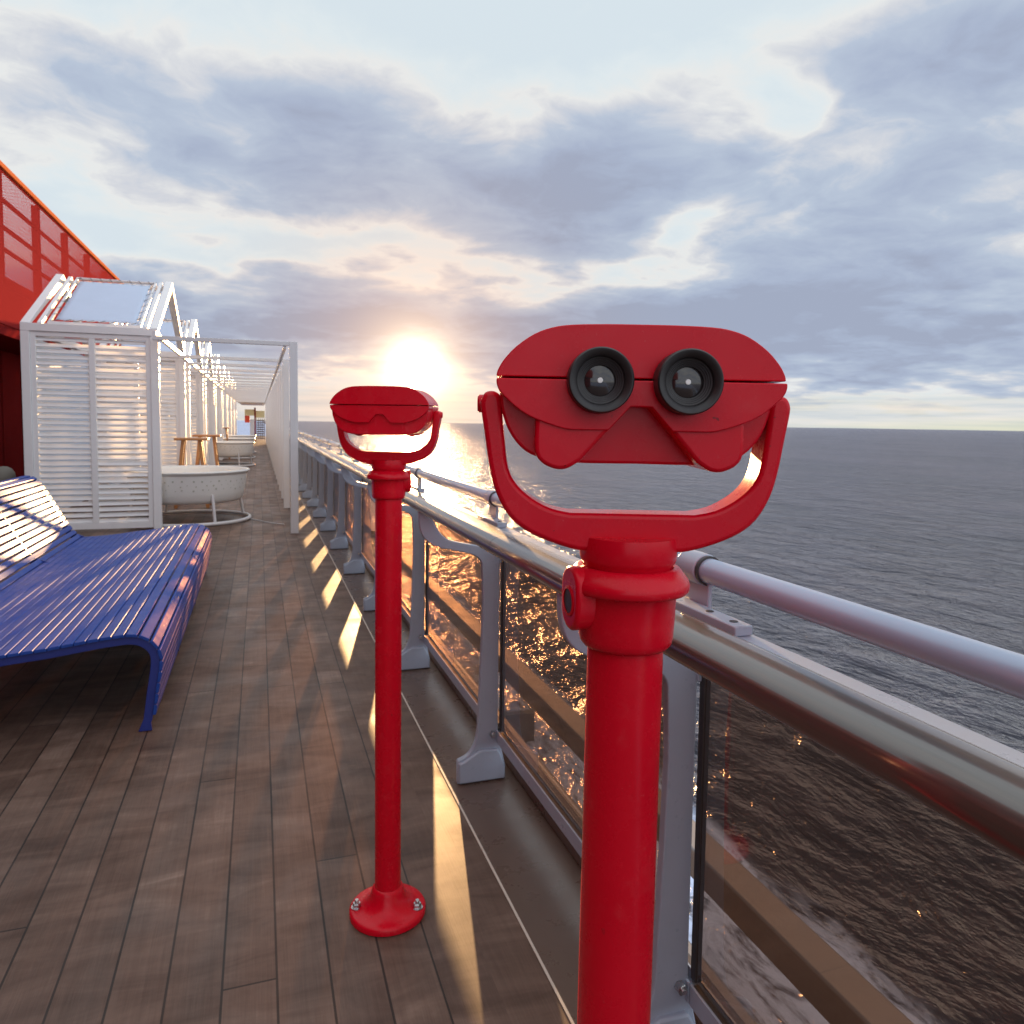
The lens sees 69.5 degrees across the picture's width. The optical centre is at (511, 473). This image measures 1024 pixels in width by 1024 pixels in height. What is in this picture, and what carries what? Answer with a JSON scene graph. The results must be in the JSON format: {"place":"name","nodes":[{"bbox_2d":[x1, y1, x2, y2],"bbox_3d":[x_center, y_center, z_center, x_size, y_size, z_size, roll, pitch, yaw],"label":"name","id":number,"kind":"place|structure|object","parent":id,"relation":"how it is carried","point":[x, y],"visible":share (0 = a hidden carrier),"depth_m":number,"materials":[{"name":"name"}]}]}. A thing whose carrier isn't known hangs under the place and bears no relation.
{"place":"outdoors","nodes":[
{"label":"outdoors","id":0,"kind":"place"},
{"bbox_2d":[0,466,15,515],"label":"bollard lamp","id":1,"kind":"object","parent":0,"point":[6,473],"visible":0.46,"depth_m":10.24,"materials":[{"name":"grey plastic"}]},
{"bbox_2d":[0,160,127,362],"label":"red screen wall","id":2,"kind":"structure","parent":0,"point":[10,336],"depth_m":12.44,"materials":[{"name":"red metal"}]},
{"bbox_2d":[0,0,1023,430],"label":"sky","id":3,"kind":"structure","parent":0,"point":[403,193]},
{"bbox_2d":[237,420,1023,1023],"bbox_3d":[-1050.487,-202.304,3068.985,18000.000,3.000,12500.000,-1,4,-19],"label":"sea","id":4,"kind":"structure","parent":0,"point":[911,908],"depth_m":68.44,"materials":[{"name":"liquid"}]},
{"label":"hull","id":5,"kind":"structure","parent":4,"relation":"on","visible":0},
{"bbox_2d":[0,436,570,1023],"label":"deck","id":6,"kind":"structure","parent":5,"relation":"on","point":[202,850],"depth_m":2.50,"materials":[{"name":"brown wood"}]},
{"bbox_2d":[0,277,52,487],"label":"deckhouse","id":7,"kind":"object","parent":6,"relation":"on","point":[11,438],"visible":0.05,"depth_m":14.21,"materials":[{"name":"red paint"}]},
{"bbox_2d":[20,274,186,532],"bbox_3d":[-5.589,-1.083,10.483,1.460,3.332,3.450,-1,4,-19],"label":"beach hut","id":8,"kind":"object","parent":6,"relation":"on","point":[64,428],"visible":0.91,"depth_m":9.04,"materials":[{"name":"white paint"}]},
{"bbox_2d":[0,475,211,731],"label":"lounge bench","id":9,"kind":"object","parent":6,"relation":"on","point":[76,593],"visible":1,"depth_m":4.36,"materials":[{"name":"blue paint"}]},
{"bbox_2d":[96,318,203,488],"bbox_3d":[-6.953,-1.377,14.465,1.460,3.332,3.450,-1,4,-19],"label":"beach hut","id":10,"kind":"object","parent":6,"relation":"on","point":[166,328],"visible":0.15,"depth_m":13.80,"materials":[{"name":"white paint"}]},
{"bbox_2d":[139,342,214,464],"bbox_3d":[-8.316,-1.672,18.448,1.460,3.332,3.450,-1,4,-19],"label":"beach hut","id":11,"kind":"object","parent":6,"relation":"on","point":[211,405],"visible":0.12,"depth_m":19.93,"materials":[{"name":"white paint"}]},
{"bbox_2d":[123,465,250,527],"bbox_3d":[-4.417,0.285,10.090,1.608,0.701,1.608,-1,4,-19],"label":"tub seat","id":12,"kind":"object","parent":6,"relation":"on","point":[195,484],"visible":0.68,"depth_m":9.58,"materials":[{"name":"white plastic"}]},
{"bbox_2d":[162,354,222,460],"bbox_3d":[-9.680,-1.967,22.431,1.460,3.332,3.450,-1,4,-19],"label":"beach hut","id":13,"kind":"object","parent":6,"relation":"on","point":[218,414],"visible":0.07,"depth_m":24.16,"materials":[{"name":"white paint"}]},
{"bbox_2d":[174,437,210,508],"bbox_3d":[-5.029,-0.014,11.628,0.509,1.089,0.484,-1,4,-19],"label":"teak bar table","id":14,"kind":"object","parent":6,"relation":"on","point":[183,449],"visible":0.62,"depth_m":11.49,"materials":[{"name":"brown wood"}]},
{"bbox_2d":[192,434,220,464],"bbox_3d":[-5.739,-0.182,13.915,0.509,1.089,0.484,-1,4,-19],"label":"teak bar table","id":15,"kind":"object","parent":6,"relation":"on","point":[197,462],"visible":0.45,"depth_m":13.78,"materials":[{"name":"brown wood"}]},
{"bbox_2d":[206,366,226,458],"bbox_3d":[-11.044,-2.262,26.414,1.460,3.332,3.450,-1,4,-19],"label":"beach hut","id":16,"kind":"object","parent":6,"relation":"on","point":[224,409],"visible":0.06,"depth_m":28.14,"materials":[{"name":"white paint"}]},
{"bbox_2d":[207,372,230,434],"bbox_3d":[-12.407,-2.557,30.396,1.460,3.332,3.450,-1,4,-19],"label":"beach hut","id":17,"kind":"object","parent":6,"relation":"on","point":[229,413],"visible":0.04,"depth_m":32.14,"materials":[{"name":"white paint"}]},
{"bbox_2d":[152,330,298,533],"bbox_3d":[-10.963,-2.095,30.925,1.607,2.400,47.030,-1,4,-19],"label":"pergola","id":18,"kind":"object","parent":6,"relation":"on","point":[282,440],"visible":1,"depth_m":11.60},
{"bbox_2d":[223,427,230,458],"bbox_3d":[-9.936,-1.032,25.342,0.509,1.089,0.484,-1,4,-19],"label":"teak bar table","id":19,"kind":"object","parent":6,"relation":"on","point":[226,428],"visible":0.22,"depth_m":25.21,"materials":[{"name":"brown wood"}]},
{"bbox_2d":[230,379,233,434],"bbox_3d":[-13.771,-2.852,34.379,1.460,3.332,3.450,-1,4,-19],"label":"beach hut","id":20,"kind":"object","parent":6,"relation":"on","point":[232,416],"visible":0.06,"depth_m":36.12,"materials":[{"name":"white paint"}]},
{"bbox_2d":[233,382,236,434],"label":"beach hut","id":21,"kind":"object","parent":6,"relation":"on","point":[235,417],"visible":0.01,"depth_m":40.12,"materials":[{"name":"white paint"}]},
{"bbox_2d":[217,441,255,466],"bbox_3d":[-8.446,-0.587,21.859,1.608,0.701,1.608,-1,4,-19],"label":"tub seat","id":22,"kind":"object","parent":6,"relation":"on","point":[238,449],"visible":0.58,"depth_m":21.35,"materials":[{"name":"white plastic"}]},
{"bbox_2d":[223,437,255,458],"bbox_3d":[-9.900,-0.901,26.106,1.608,0.701,1.608,-1,4,-19],"label":"tub seat","id":23,"kind":"object","parent":6,"relation":"on","point":[239,439],"visible":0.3,"depth_m":25.61,"materials":[{"name":"white plastic"}]},
{"bbox_2d":[228,435,255,452],"bbox_3d":[-11.289,-1.202,30.164,1.608,0.701,1.608,-1,4,-19],"label":"tub seat","id":24,"kind":"object","parent":6,"relation":"on","point":[248,436],"visible":0.23,"depth_m":30.12,"materials":[{"name":"white plastic"}]},
{"bbox_2d":[245,408,264,440],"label":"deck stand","id":25,"kind":"object","parent":6,"relation":"on","point":[256,415],"visible":0.9,"depth_m":47.10,"materials":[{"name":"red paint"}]},
{"bbox_2d":[329,386,442,936],"bbox_3d":[-0.345,0.510,2.053,0.295,1.488,0.222,1,4,3],"label":"tower viewer","id":26,"kind":"object","parent":6,"relation":"on","point":[388,903],"visible":1,"depth_m":2.02,"materials":[{"name":"red metal"}]},
{"bbox_2d":[299,496,574,1023],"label":"deck seam","id":27,"kind":"object","parent":6,"relation":"attached to","point":[528,937],"depth_m":2.34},
{"bbox_2d":[477,324,789,1023],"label":"tower viewer","id":28,"kind":"object","parent":6,"relation":"on","point":[711,399],"visible":1,"depth_m":0.69,"materials":[{"name":"red metal"}]},
{"bbox_2d":[298,485,580,1023],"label":"waterway","id":29,"kind":"object","parent":5,"relation":"on","point":[535,865],"depth_m":2.56,"materials":[{"name":"grey paint"}]},
{"bbox_2d":[298,431,1023,1023],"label":"railing","id":30,"kind":"object","parent":29,"relation":"on","point":[498,641],"visible":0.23,"depth_m":1.58,"materials":[{"name":"grey metal"}]},
{"bbox_2d":[688,940,756,1023],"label":"outboard beam","id":31,"kind":"structure","parent":5,"relation":"attached to","point":[729,996],"depth_m":4.70,"materials":[{"name":"paint"}]},
{"bbox_2d":[657,788,913,1023],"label":"outboard beam","id":32,"kind":"structure","parent":5,"relation":"attached to","point":[826,980],"depth_m":5.20,"materials":[{"name":"paint"}]}
]}

